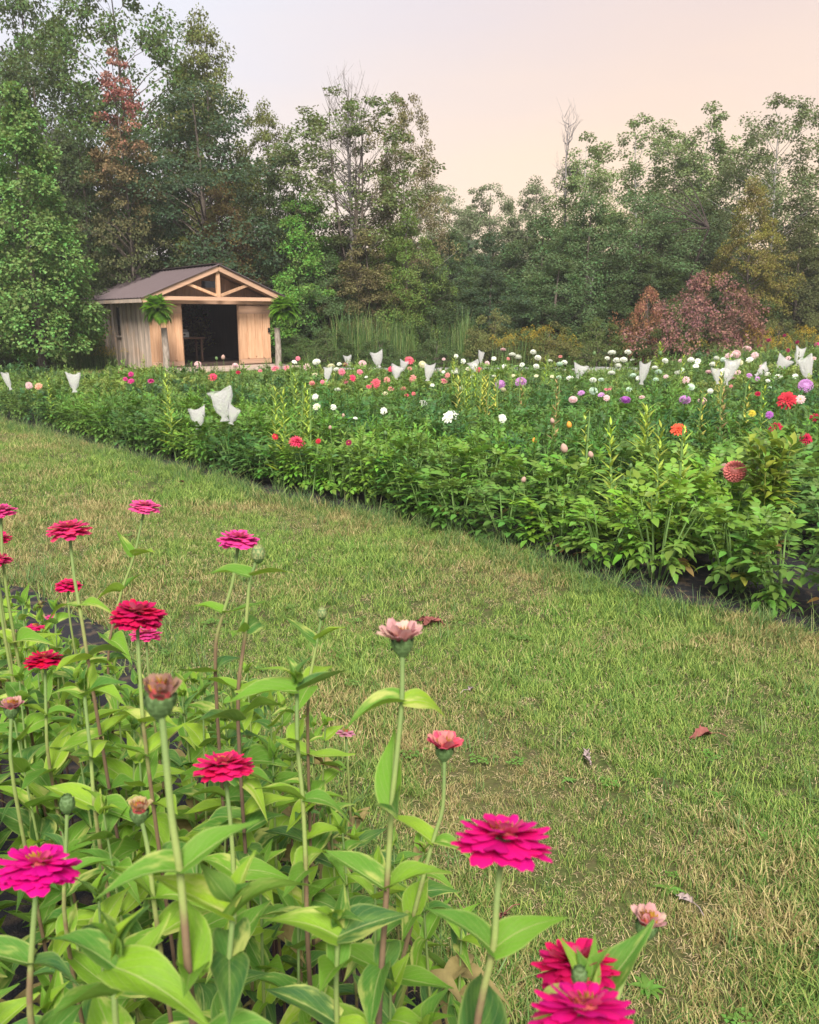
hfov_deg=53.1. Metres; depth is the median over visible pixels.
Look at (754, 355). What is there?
dahlia flower
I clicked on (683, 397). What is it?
dahlia flower
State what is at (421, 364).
dahlia flower
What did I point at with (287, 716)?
zinnia plant
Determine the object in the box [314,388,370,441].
dahlia bush
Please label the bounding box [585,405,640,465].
dahlia bush
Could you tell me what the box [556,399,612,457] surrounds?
dahlia bush
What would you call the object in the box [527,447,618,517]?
dahlia bush
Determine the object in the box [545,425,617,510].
dahlia bush
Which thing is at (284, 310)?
hanging fern
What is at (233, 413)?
bag
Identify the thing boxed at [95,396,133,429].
dahlia bush
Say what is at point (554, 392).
dahlia bush
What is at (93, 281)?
deciduous tree
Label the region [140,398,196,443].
dahlia bush
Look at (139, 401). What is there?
dahlia bush
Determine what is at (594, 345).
brushy shrub
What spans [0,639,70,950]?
zinnia plant
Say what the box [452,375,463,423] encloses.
seed stalk plant
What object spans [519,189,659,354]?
birch tree
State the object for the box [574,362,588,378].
bag
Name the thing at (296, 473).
dahlia bush
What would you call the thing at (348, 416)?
dahlia bush
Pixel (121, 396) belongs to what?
dahlia bush
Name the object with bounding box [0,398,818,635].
flower bed soil
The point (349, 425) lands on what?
dahlia flower
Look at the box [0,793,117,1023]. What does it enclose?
zinnia plant
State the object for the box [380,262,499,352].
deciduous tree
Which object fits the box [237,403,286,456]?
dahlia bush
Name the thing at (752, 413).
dahlia flower
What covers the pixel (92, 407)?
dahlia bush
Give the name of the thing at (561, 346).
goldenrod
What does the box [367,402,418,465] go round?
dahlia bush
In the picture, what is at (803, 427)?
dahlia bush
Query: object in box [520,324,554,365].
goldenrod
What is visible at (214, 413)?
dahlia bush
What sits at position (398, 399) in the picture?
dahlia bush
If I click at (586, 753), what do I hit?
fallen leaf
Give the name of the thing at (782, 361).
bag
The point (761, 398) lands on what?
seed stalk plant
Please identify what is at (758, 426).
dahlia bush
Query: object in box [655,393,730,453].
dahlia bush
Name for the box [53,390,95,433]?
dahlia bush
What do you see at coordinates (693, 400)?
dahlia bush
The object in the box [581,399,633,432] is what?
dahlia bush
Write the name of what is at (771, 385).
dahlia bush
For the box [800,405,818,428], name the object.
dahlia bush
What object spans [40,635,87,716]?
zinnia plant
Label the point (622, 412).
dahlia bush
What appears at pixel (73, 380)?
bag
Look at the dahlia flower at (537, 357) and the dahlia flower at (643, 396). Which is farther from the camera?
the dahlia flower at (537, 357)
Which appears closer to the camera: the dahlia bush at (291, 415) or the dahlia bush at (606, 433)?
the dahlia bush at (606, 433)
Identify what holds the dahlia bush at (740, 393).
on the flower bed soil
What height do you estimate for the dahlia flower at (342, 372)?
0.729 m
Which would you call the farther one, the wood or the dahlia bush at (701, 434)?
the wood
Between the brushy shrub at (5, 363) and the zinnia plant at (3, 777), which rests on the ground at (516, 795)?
the brushy shrub at (5, 363)
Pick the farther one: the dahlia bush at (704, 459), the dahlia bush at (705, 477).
the dahlia bush at (704, 459)
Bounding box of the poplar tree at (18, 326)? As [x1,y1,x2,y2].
[0,78,111,369]
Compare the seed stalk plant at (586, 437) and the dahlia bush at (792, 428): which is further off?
the dahlia bush at (792, 428)
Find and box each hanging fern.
[139,293,174,327]
[268,294,301,324]
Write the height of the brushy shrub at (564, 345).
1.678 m
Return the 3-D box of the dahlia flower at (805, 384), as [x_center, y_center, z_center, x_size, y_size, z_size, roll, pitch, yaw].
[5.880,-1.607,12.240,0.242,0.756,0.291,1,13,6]
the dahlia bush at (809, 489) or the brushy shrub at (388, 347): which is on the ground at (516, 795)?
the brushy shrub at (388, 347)
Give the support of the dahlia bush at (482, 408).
on the flower bed soil
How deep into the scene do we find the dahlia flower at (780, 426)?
7.78 m
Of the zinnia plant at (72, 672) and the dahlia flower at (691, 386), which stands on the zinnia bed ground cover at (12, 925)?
the zinnia plant at (72, 672)
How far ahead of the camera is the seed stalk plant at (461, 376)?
10.66 m
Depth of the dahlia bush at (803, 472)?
6.05 m
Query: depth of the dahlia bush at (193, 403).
10.66 m
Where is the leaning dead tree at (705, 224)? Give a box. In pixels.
[652,179,709,302]
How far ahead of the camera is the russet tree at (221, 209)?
31.03 m
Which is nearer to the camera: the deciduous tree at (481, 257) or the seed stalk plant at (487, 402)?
the seed stalk plant at (487, 402)
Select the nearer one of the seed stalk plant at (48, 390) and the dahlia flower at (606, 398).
the dahlia flower at (606, 398)
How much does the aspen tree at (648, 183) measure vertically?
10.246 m
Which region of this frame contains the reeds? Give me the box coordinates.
[319,300,485,366]
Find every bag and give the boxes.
[1,372,11,389]
[65,372,80,391]
[188,404,205,428]
[207,385,232,421]
[228,403,240,424]
[323,366,332,381]
[343,355,350,365]
[370,349,382,367]
[391,363,403,377]
[400,359,408,371]
[424,363,435,380]
[466,359,478,371]
[478,350,484,362]
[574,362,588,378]
[639,361,651,384]
[710,367,719,383]
[724,359,740,384]
[754,361,768,376]
[776,353,793,368]
[794,345,805,363]
[795,353,813,378]
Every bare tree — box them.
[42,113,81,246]
[297,65,379,297]
[552,97,582,228]
[586,270,595,343]
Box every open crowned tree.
[262,84,447,336]
[358,91,462,299]
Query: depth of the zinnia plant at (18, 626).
2.85 m
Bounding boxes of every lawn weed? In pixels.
[456,815,471,826]
[560,776,577,783]
[627,971,665,1003]
[653,884,685,899]
[753,828,774,843]
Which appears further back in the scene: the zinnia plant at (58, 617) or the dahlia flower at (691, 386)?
the dahlia flower at (691, 386)
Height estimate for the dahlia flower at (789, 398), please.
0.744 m
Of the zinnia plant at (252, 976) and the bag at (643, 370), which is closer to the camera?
the zinnia plant at (252, 976)
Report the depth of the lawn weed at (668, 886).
2.41 m
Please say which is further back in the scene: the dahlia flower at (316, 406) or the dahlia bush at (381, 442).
the dahlia flower at (316, 406)
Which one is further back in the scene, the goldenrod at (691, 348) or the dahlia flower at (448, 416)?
the goldenrod at (691, 348)
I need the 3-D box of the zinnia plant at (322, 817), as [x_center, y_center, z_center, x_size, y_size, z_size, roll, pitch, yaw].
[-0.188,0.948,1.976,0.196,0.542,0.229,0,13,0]
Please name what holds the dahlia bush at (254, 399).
on the flower bed soil
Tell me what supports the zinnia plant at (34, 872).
on the zinnia bed ground cover at (12, 925)
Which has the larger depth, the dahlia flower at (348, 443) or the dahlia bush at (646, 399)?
the dahlia bush at (646, 399)
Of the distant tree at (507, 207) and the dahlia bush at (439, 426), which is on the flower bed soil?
the dahlia bush at (439, 426)
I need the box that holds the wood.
[47,233,816,339]
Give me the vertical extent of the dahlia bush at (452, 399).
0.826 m
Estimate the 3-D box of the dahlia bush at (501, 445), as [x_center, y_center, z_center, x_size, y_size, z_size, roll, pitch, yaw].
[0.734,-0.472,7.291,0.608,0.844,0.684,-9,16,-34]
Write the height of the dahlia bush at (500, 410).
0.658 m
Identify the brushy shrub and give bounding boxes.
[0,340,36,367]
[0,341,79,369]
[50,333,107,364]
[271,334,322,364]
[297,326,358,367]
[352,337,410,367]
[398,338,469,367]
[462,308,525,365]
[509,321,581,367]
[561,317,631,368]
[616,326,699,368]
[641,300,709,366]
[679,328,743,362]
[737,318,808,352]
[794,318,818,350]
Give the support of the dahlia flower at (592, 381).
on the flower bed soil
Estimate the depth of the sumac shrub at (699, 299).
26.70 m
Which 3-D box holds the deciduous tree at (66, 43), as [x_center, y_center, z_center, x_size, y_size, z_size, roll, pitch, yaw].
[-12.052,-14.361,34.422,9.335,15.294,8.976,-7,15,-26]
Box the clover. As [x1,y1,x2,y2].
[1,461,761,1023]
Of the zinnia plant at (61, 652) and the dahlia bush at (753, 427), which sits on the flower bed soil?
the dahlia bush at (753, 427)
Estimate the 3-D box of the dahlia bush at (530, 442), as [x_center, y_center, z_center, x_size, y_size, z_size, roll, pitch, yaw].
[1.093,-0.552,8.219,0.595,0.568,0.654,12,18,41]
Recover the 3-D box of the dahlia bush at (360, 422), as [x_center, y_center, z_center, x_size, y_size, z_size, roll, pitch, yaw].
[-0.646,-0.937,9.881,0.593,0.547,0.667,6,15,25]
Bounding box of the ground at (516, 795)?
[0,353,818,1023]
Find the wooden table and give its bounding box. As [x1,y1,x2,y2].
[183,337,204,360]
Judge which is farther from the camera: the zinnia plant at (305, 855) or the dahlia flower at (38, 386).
the dahlia flower at (38, 386)
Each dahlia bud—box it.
[329,425,334,481]
[521,477,525,539]
[550,418,554,438]
[560,443,567,487]
[567,421,571,448]
[588,451,593,525]
[629,463,632,532]
[720,463,725,534]
[738,414,742,436]
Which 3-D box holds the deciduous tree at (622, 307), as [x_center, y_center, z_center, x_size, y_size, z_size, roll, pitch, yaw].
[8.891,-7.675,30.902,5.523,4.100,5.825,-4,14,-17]
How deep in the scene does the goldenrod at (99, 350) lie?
27.00 m
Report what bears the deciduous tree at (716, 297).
on the ground at (516, 795)
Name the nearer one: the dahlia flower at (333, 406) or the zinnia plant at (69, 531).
the zinnia plant at (69, 531)
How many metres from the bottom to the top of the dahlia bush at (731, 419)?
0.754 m
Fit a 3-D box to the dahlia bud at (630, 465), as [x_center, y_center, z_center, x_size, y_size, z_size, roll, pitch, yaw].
[1.586,-0.038,5.902,0.050,0.638,0.029,0,13,0]
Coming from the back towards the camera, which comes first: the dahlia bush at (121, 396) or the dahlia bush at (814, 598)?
the dahlia bush at (121, 396)
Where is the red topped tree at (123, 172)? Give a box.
[72,47,194,306]
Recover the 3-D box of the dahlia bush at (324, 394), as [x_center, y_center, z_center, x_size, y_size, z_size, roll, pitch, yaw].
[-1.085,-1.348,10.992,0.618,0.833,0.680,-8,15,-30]
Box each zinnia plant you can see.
[0,503,86,927]
[0,531,57,904]
[0,553,73,906]
[0,582,25,718]
[0,583,61,840]
[0,608,18,807]
[0,612,17,720]
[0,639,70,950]
[0,663,90,1002]
[0,687,83,950]
[0,694,68,1003]
[0,695,72,1005]
[0,772,10,934]
[0,774,31,926]
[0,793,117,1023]
[0,844,81,1023]
[0,889,14,989]
[0,961,19,998]
[0,992,39,1023]
[4,590,31,631]
[6,596,90,818]
[6,599,30,621]
[12,604,32,661]
[13,970,80,1023]
[19,649,93,1002]
[25,623,78,824]
[27,600,48,670]
[33,605,75,784]
[36,810,94,989]
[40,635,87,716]
[42,612,73,773]
[43,662,172,1018]
[43,905,208,1023]
[45,519,143,912]
[45,614,91,724]
[47,578,103,791]
[50,709,183,996]
[51,635,105,813]
[51,660,143,892]
[53,868,147,1007]
[71,787,160,1023]
[72,499,160,821]
[77,646,106,724]
[80,654,159,911]
[91,731,177,1013]
[92,672,271,1023]
[98,651,133,736]
[99,665,124,760]
[101,796,210,1022]
[108,599,188,976]
[114,688,197,800]
[117,688,162,853]
[122,668,157,806]
[129,627,191,831]
[140,826,272,1023]
[146,671,219,821]
[147,672,229,943]
[150,849,321,1023]
[157,920,268,1019]
[160,677,222,873]
[168,666,211,823]
[178,668,228,786]
[179,529,264,904]
[182,690,288,1010]
[183,785,251,1006]
[193,544,292,1008]
[193,750,287,1021]
[209,734,293,1023]
[214,675,256,838]
[223,654,363,1023]
[227,677,280,743]
[228,662,271,766]
[243,733,347,1014]
[245,838,300,1018]
[251,691,302,957]
[256,691,318,869]
[257,888,342,1023]
[264,884,407,1023]
[274,607,355,1021]
[285,711,346,862]
[291,1009,314,1023]
[308,805,361,983]
[310,797,371,1002]
[311,808,398,1009]
[323,617,451,1023]
[335,728,386,872]
[342,844,415,1021]
[347,798,377,850]
[350,730,477,1008]
[352,952,437,1023]
[367,825,461,954]
[369,825,447,1006]
[390,987,452,1023]
[399,874,461,1023]
[411,900,509,1023]
[423,813,567,1023]
[445,992,460,1023]
[452,995,509,1022]
[528,982,635,1023]
[531,938,621,990]
[534,919,654,1019]
[571,964,588,983]
[615,902,667,999]
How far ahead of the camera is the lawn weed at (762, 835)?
2.66 m
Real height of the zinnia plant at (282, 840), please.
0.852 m
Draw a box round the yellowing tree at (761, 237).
[701,174,806,340]
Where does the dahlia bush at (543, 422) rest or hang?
on the flower bed soil
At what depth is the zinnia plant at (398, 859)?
1.87 m
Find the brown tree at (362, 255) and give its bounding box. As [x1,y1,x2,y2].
[317,228,418,346]
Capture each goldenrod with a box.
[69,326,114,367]
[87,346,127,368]
[490,332,520,366]
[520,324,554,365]
[547,334,584,366]
[672,338,707,361]
[740,324,779,353]
[753,338,786,352]
[775,333,805,351]
[792,325,818,352]
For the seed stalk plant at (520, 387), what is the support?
on the flower bed soil
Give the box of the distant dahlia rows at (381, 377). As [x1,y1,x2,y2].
[0,343,816,420]
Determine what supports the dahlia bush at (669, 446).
on the flower bed soil
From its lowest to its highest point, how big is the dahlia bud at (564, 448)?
0.666 m
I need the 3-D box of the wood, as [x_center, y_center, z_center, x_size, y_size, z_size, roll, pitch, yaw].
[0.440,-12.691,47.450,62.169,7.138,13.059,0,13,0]
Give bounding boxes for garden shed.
[85,263,298,373]
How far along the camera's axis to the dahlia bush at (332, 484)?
7.58 m
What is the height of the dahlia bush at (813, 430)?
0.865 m
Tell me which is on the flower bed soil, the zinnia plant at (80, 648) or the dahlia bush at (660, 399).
the dahlia bush at (660, 399)
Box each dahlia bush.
[32,385,75,427]
[50,393,90,431]
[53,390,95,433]
[62,397,111,436]
[72,389,120,440]
[78,383,119,429]
[80,392,134,445]
[93,384,143,435]
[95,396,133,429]
[106,406,150,447]
[113,390,159,437]
[120,411,162,451]
[127,383,180,441]
[130,381,161,416]
[139,406,189,454]
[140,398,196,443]
[151,406,209,458]
[156,383,197,412]
[164,387,201,408]
[164,409,211,448]
[169,422,224,463]
[170,391,207,418]
[177,385,218,434]
[179,406,216,452]
[188,409,246,469]
[197,419,246,453]
[199,375,258,424]
[202,425,267,472]
[205,399,241,447]
[209,398,260,461]
[223,432,286,479]
[229,390,272,442]
[231,393,252,430]
[232,381,260,405]
[235,398,280,466]
[236,390,279,411]
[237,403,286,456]
[245,398,276,443]
[248,429,317,484]
[255,413,313,469]
[257,380,304,409]
[257,401,303,445]
[262,395,301,444]
[275,426,340,491]
[276,398,300,415]
[277,402,352,472]
[280,405,323,457]
[286,380,333,404]
[287,399,334,440]
[297,407,343,466]
[298,401,340,445]
[298,437,345,481]
[306,433,373,497]
[308,381,346,417]
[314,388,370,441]
[315,410,371,470]
[326,425,382,487]
[327,408,368,445]
[329,387,363,412]
[332,386,359,402]
[333,404,381,435]
[341,412,377,455]
[341,415,384,466]
[342,385,393,422]
[343,422,406,504]
[344,388,380,420]
[345,398,379,420]
[348,409,401,473]
[353,437,422,491]
[362,380,395,418]
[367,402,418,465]
[368,444,440,515]
[375,415,439,481]
[376,390,426,429]
[378,387,432,423]
[380,417,454,499]
[386,463,475,519]
[389,398,446,465]
[394,386,423,422]
[396,384,444,434]
[400,391,437,426]
[404,399,458,457]
[406,415,459,480]
[410,388,441,413]
[415,465,503,530]
[418,393,462,438]
[421,434,488,509]
[424,434,489,497]
[426,392,468,416]
[428,403,475,476]
[430,387,458,418]
[434,381,475,409]
[438,397,473,432]
[447,410,489,470]
[448,378,476,399]
[448,438,531,516]
[457,397,500,457]
[458,435,508,483]
[459,414,525,504]
[460,387,499,423]
[464,407,506,446]
[466,481,553,544]
[469,399,514,412]
[473,402,523,438]
[477,389,528,428]
[478,404,524,440]
[480,425,518,468]
[481,424,541,496]
[488,386,542,440]
[492,429,540,473]
[492,453,573,522]
[504,484,620,555]
[508,379,552,415]
[508,397,553,445]
[510,420,568,470]
[511,421,536,438]
[512,413,582,468]
[517,432,577,506]
[517,437,575,495]
[521,454,604,535]
[525,395,553,427]
[526,382,566,415]
[527,410,590,477]
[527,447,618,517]
[532,405,585,434]
[534,386,576,424]
[536,398,585,432]
[536,418,585,477]
[537,382,577,413]
[541,397,586,435]
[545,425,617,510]
[551,495,659,569]
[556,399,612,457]
[561,387,592,408]
[564,410,627,481]
[572,405,609,435]
[574,389,603,403]
[575,424,634,485]
[575,437,668,506]
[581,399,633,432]
[581,411,641,473]
[582,462,688,546]
[584,395,608,415]
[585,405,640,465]
[586,375,630,407]
[586,402,651,427]
[590,401,631,436]
[592,463,664,532]
[601,426,676,481]
[601,469,731,583]
[602,388,648,419]
[610,386,651,413]
[611,387,649,412]
[619,422,679,481]
[619,425,679,472]
[622,457,724,564]
[623,408,673,440]
[625,393,686,436]
[625,403,674,446]
[626,437,721,522]
[628,462,706,542]
[632,379,689,405]
[634,386,668,408]
[641,385,679,419]
[646,409,706,478]
[648,380,692,419]
[649,420,716,454]
[649,457,717,508]
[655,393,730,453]
[661,379,696,405]
[662,438,725,469]
[665,399,714,437]
[670,389,714,417]
[670,390,709,419]
[670,481,786,576]
[674,395,722,448]
[675,393,697,419]
[676,418,761,465]
[676,446,768,552]
[678,391,716,403]
[682,451,767,538]
[684,444,766,510]
[686,495,792,595]
[700,426,741,455]
[700,427,737,481]
[703,435,747,500]
[705,402,754,443]
[709,393,752,438]
[710,392,742,412]
[713,394,746,415]
[717,417,756,439]
[726,501,818,618]
[730,390,757,411]
[730,397,770,428]
[731,380,781,428]
[733,389,765,416]
[733,421,812,508]
[733,455,818,524]
[734,411,800,477]
[742,478,818,550]
[746,421,788,439]
[747,413,792,438]
[749,403,790,427]
[758,378,807,411]
[759,372,793,420]
[761,401,803,423]
[763,387,805,410]
[766,401,814,427]
[768,391,807,423]
[771,409,818,444]
[776,403,818,458]
[777,424,818,480]
[783,385,818,412]
[785,412,818,451]
[786,432,818,494]
[787,452,818,537]
[787,463,818,523]
[787,486,818,560]
[789,418,818,490]
[796,405,809,423]
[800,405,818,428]
[802,393,815,406]
[803,405,818,439]
[804,432,818,451]
[805,528,818,610]
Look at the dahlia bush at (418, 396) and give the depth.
10.92 m
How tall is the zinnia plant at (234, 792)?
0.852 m
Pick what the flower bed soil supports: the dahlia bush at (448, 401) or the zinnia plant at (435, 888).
the dahlia bush at (448, 401)
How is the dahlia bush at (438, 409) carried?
on the flower bed soil
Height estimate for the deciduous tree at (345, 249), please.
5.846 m
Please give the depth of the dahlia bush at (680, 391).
12.13 m
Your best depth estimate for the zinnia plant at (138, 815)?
0.96 m
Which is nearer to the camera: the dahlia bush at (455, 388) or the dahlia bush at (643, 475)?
the dahlia bush at (643, 475)
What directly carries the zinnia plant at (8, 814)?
on the zinnia bed ground cover at (12, 925)
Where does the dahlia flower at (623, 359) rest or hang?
on the flower bed soil
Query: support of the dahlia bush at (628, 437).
on the flower bed soil
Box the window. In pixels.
[114,306,121,336]
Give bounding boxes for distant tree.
[378,181,486,262]
[444,183,528,276]
[488,175,569,303]
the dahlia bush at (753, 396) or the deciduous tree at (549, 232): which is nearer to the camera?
the dahlia bush at (753, 396)
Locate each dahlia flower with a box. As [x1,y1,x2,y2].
[21,382,35,421]
[33,383,47,423]
[207,374,217,391]
[262,434,281,484]
[289,436,311,490]
[305,439,332,498]
[306,381,322,388]
[311,403,320,430]
[312,359,320,372]
[312,394,317,402]
[327,404,346,443]
[331,440,366,500]
[335,417,365,451]
[338,368,345,379]
[349,375,355,393]
[365,378,380,398]
[380,407,386,416]
[405,357,414,366]
[419,361,424,367]
[423,384,438,400]
[437,411,463,465]
[489,387,514,402]
[491,380,506,399]
[499,414,520,435]
[513,377,526,391]
[534,355,540,373]
[562,396,577,408]
[577,390,588,407]
[584,387,597,407]
[585,392,611,411]
[587,378,596,395]
[602,395,611,410]
[620,357,626,367]
[620,396,630,413]
[639,395,654,411]
[654,423,698,446]
[677,395,693,415]
[683,376,689,384]
[688,383,694,394]
[694,358,700,363]
[707,388,717,403]
[714,460,746,539]
[732,350,740,358]
[732,410,759,429]
[743,346,751,354]
[745,357,753,365]
[751,352,758,365]
[756,422,783,437]
[765,411,775,432]
[776,391,796,416]
[787,395,805,410]
[787,433,813,510]
[798,379,813,394]
[802,413,817,426]
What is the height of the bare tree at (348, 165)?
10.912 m
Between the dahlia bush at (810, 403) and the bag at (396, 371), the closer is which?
the dahlia bush at (810, 403)
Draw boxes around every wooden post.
[161,328,169,370]
[274,328,281,369]
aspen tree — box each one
[520,131,650,307]
[537,112,722,341]
[599,130,727,302]
[647,100,760,294]
[657,134,799,306]
[684,92,818,309]
[766,144,818,306]
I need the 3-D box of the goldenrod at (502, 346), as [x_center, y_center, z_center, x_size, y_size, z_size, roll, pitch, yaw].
[3.076,-5.329,27.015,1.140,1.149,1.042,-9,16,-32]
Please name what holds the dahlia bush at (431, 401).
on the flower bed soil
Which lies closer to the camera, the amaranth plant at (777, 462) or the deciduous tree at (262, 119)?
the amaranth plant at (777, 462)
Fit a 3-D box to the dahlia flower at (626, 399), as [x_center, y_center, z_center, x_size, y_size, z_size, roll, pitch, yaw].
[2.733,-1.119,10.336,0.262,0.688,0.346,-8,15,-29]
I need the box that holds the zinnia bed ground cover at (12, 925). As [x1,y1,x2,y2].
[0,584,444,1023]
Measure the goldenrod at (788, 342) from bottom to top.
1.121 m
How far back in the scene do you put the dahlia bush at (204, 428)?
8.95 m
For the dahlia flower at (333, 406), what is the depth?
9.50 m
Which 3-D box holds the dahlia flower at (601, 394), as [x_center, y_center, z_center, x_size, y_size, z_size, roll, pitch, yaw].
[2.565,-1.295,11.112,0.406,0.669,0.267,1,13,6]
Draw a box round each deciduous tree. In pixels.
[0,0,113,272]
[0,52,144,339]
[0,126,157,321]
[0,197,54,345]
[1,244,115,363]
[2,0,220,285]
[67,181,228,288]
[93,76,304,326]
[154,2,255,270]
[232,96,301,328]
[232,239,292,356]
[241,139,329,340]
[271,251,374,358]
[278,214,431,328]
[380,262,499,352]
[413,223,489,344]
[433,267,559,358]
[441,228,541,341]
[465,210,596,338]
[483,251,617,361]
[575,186,715,339]
[583,251,709,354]
[621,196,762,342]
[683,273,795,346]
[751,219,818,351]
[776,259,818,343]
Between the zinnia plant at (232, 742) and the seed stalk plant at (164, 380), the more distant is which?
the seed stalk plant at (164, 380)
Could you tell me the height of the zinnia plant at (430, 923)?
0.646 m
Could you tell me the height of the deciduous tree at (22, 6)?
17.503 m
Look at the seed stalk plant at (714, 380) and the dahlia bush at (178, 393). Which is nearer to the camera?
the dahlia bush at (178, 393)
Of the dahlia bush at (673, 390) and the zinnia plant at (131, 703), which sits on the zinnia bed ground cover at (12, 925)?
the zinnia plant at (131, 703)
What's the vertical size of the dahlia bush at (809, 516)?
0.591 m
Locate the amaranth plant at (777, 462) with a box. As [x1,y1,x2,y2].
[731,428,813,563]
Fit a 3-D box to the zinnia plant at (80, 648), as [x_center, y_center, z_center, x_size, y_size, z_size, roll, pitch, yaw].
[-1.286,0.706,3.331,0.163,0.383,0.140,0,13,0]
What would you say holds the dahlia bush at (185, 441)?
on the flower bed soil
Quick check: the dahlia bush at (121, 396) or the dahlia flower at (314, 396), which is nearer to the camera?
the dahlia flower at (314, 396)
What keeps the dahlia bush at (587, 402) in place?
on the flower bed soil
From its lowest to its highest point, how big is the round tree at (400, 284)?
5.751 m
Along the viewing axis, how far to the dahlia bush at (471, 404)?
10.68 m
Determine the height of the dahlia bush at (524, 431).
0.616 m
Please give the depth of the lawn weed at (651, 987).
2.05 m
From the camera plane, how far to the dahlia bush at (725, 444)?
7.68 m
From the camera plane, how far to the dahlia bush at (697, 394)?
12.30 m
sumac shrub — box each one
[607,284,695,366]
[620,270,773,365]
[707,291,771,353]
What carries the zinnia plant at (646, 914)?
on the zinnia bed ground cover at (12, 925)
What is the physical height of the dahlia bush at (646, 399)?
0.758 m
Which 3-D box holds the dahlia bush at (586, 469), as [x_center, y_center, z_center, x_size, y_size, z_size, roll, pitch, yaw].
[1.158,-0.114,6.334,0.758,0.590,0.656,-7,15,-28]
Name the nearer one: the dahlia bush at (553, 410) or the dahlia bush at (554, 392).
the dahlia bush at (553, 410)
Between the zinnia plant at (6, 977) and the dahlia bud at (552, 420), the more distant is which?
the dahlia bud at (552, 420)
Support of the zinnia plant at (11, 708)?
on the zinnia bed ground cover at (12, 925)
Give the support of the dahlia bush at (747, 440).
on the flower bed soil
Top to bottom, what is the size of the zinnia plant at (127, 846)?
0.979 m
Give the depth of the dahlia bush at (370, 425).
8.55 m
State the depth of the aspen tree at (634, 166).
36.64 m
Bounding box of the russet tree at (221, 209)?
[181,178,278,352]
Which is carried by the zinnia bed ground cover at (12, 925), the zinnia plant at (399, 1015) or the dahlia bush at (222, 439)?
the zinnia plant at (399, 1015)
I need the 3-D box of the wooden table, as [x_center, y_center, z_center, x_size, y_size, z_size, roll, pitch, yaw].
[-7.534,-5.420,27.304,1.300,0.790,0.600,-10,17,-37]
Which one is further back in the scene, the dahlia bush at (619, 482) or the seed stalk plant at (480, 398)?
the seed stalk plant at (480, 398)
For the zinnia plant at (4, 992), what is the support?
on the zinnia bed ground cover at (12, 925)
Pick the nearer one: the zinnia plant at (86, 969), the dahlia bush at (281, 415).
the zinnia plant at (86, 969)
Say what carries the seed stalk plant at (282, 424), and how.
on the flower bed soil
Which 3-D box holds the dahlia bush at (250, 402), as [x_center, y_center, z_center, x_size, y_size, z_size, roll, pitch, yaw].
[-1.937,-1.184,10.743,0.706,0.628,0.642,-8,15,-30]
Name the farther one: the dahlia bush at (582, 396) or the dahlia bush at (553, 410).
the dahlia bush at (582, 396)
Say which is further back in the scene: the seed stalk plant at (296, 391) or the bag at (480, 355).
the bag at (480, 355)
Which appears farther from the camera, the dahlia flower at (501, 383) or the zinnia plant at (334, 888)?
the dahlia flower at (501, 383)
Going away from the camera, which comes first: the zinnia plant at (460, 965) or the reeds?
the zinnia plant at (460, 965)
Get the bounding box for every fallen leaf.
[415,615,444,625]
[499,904,518,918]
[583,748,590,764]
[676,892,703,915]
[689,725,725,738]
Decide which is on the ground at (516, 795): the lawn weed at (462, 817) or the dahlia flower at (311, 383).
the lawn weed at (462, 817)
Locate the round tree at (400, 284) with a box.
[363,203,458,350]
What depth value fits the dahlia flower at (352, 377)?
13.61 m
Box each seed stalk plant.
[44,377,56,429]
[155,373,177,453]
[160,383,188,458]
[252,386,288,481]
[267,389,294,486]
[288,362,296,397]
[290,374,300,416]
[293,382,313,472]
[299,389,319,481]
[449,355,455,382]
[450,362,456,393]
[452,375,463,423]
[459,378,472,416]
[460,371,468,408]
[467,369,472,408]
[470,365,478,400]
[471,373,488,424]
[478,374,493,436]
[479,370,487,405]
[490,371,499,410]
[491,379,499,419]
[518,373,526,405]
[541,354,548,382]
[546,390,561,464]
[552,377,560,420]
[576,410,603,521]
[589,416,625,541]
[614,402,661,488]
[633,420,673,554]
[652,341,665,377]
[660,424,703,557]
[676,355,685,379]
[695,390,707,437]
[710,361,718,390]
[712,370,724,412]
[713,386,727,440]
[715,376,727,424]
[736,384,751,436]
[755,385,767,431]
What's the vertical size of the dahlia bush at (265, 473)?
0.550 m
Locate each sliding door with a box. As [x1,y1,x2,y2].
[149,305,183,366]
[238,306,271,363]
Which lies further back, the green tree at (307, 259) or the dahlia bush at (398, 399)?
the green tree at (307, 259)
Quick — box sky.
[0,0,818,269]
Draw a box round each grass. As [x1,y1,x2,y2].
[0,341,818,370]
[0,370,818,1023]
[0,406,818,1023]
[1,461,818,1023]
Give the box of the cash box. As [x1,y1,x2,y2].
[183,329,188,336]
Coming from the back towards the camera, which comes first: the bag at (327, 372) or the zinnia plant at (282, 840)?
the bag at (327, 372)
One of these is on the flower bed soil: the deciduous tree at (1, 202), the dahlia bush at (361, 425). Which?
the dahlia bush at (361, 425)
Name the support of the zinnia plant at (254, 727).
on the zinnia bed ground cover at (12, 925)
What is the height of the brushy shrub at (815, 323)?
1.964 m
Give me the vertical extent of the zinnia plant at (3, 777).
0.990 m
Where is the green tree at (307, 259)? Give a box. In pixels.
[265,191,348,356]

